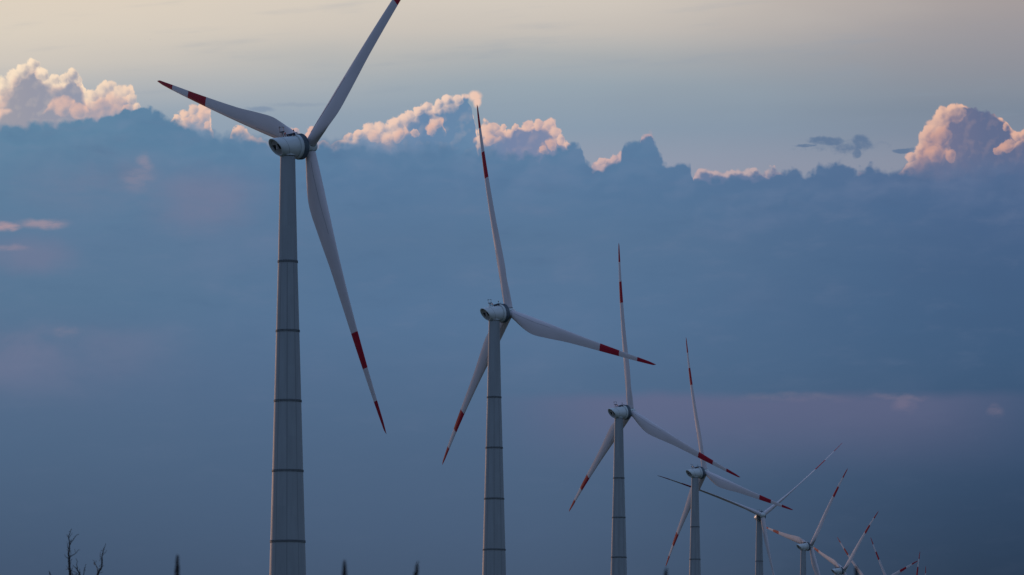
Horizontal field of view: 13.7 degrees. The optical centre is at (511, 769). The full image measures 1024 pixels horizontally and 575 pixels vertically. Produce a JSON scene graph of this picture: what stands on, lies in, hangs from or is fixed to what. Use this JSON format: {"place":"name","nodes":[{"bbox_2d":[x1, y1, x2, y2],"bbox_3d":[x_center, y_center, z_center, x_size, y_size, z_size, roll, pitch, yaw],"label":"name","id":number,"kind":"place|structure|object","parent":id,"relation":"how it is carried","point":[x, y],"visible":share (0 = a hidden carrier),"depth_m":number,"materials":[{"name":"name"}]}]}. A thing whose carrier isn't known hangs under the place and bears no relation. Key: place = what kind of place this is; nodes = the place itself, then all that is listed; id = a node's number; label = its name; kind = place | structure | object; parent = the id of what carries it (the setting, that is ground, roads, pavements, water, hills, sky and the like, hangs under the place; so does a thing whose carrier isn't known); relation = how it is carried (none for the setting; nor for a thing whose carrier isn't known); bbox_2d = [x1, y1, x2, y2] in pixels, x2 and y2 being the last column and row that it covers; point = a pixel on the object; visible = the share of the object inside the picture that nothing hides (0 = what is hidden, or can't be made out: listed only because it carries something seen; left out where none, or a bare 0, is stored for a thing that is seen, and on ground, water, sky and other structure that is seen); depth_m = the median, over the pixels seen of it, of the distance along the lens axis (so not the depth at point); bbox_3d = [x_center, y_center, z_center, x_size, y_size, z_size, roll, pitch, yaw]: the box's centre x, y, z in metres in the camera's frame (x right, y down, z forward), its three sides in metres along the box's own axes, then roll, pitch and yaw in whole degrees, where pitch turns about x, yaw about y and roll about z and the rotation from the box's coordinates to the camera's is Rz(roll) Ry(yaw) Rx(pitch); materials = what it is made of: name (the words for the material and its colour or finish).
{"place":"outdoors","nodes":[
{"label":"outdoors","id":0,"kind":"place"},
{"bbox_2d":[0,0,1023,574],"label":"sky","id":1,"kind":"structure","parent":0,"point":[824,199],"materials":[{"name":"blue"}]},
{"bbox_3d":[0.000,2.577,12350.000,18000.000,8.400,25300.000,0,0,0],"label":"ground","id":2,"kind":"structure","parent":0,"visible":0},
{"bbox_2d":[49,529,106,574],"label":"dead tree","id":3,"kind":"object","parent":2,"relation":"on","point":[70,570],"visible":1,"depth_m":100.10,"materials":[{"name":"black plant"}]},
{"bbox_2d":[174,553,179,574],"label":"reed","id":4,"kind":"object","parent":2,"relation":"on","point":[177,568],"visible":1,"depth_m":35.99,"materials":[{"name":"black plant"}]},
{"bbox_2d":[158,0,400,574],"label":"wind turbine","id":5,"kind":"object","parent":2,"relation":"on","point":[288,145],"visible":1,"depth_m":712.04,"materials":[{"name":"metal"}]},
{"bbox_2d":[342,560,346,574],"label":"tree","id":6,"kind":"object","parent":2,"relation":"on","point":[344,569],"visible":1,"depth_m":32.99,"materials":[{"name":"black plant"}]},
{"bbox_2d":[413,560,418,574],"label":"tree","id":7,"kind":"object","parent":2,"relation":"on","point":[416,570],"visible":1,"depth_m":33.99,"materials":[{"name":"black plant"}]},
{"bbox_2d":[442,106,655,574],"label":"wind turbine","id":8,"kind":"object","parent":2,"relation":"on","point":[498,316],"visible":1,"depth_m":978.74,"materials":[{"name":"metal"}]},
{"bbox_2d":[569,245,738,574],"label":"wind turbine","id":9,"kind":"object","parent":2,"relation":"on","point":[621,415],"visible":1,"depth_m":1253.08,"materials":[{"name":"metal"}]},
{"bbox_2d":[666,339,792,574],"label":"wind turbine","id":10,"kind":"object","parent":2,"relation":"on","point":[698,474],"visible":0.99,"depth_m":1526.17,"materials":[{"name":"metal"}]},
{"bbox_2d":[657,443,841,574],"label":"wind turbine","id":11,"kind":"object","parent":2,"relation":"on","point":[759,517],"visible":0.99,"depth_m":1849.08,"materials":[{"name":"metal"}]},
{"bbox_2d":[766,468,847,574],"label":"wind turbine","id":12,"kind":"object","parent":2,"relation":"on","point":[803,546],"visible":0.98,"depth_m":2101.52,"materials":[{"name":"metal"}]},
{"bbox_2d":[813,512,877,574],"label":"wind turbine","id":13,"kind":"object","parent":2,"relation":"on","point":[839,569],"visible":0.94,"depth_m":2411.43,"materials":[{"name":"metal"}]},
{"bbox_2d":[837,537,916,574],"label":"wind turbine","id":14,"kind":"object","parent":2,"relation":"on","point":[895,573],"visible":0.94,"depth_m":2666.04,"materials":[{"name":"metal"}]},
{"bbox_2d":[870,537,885,574],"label":"wind turbine","id":15,"kind":"object","parent":2,"relation":"on","point":[882,568],"visible":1,"depth_m":2874.95,"materials":[{"name":"metal"}]}
]}

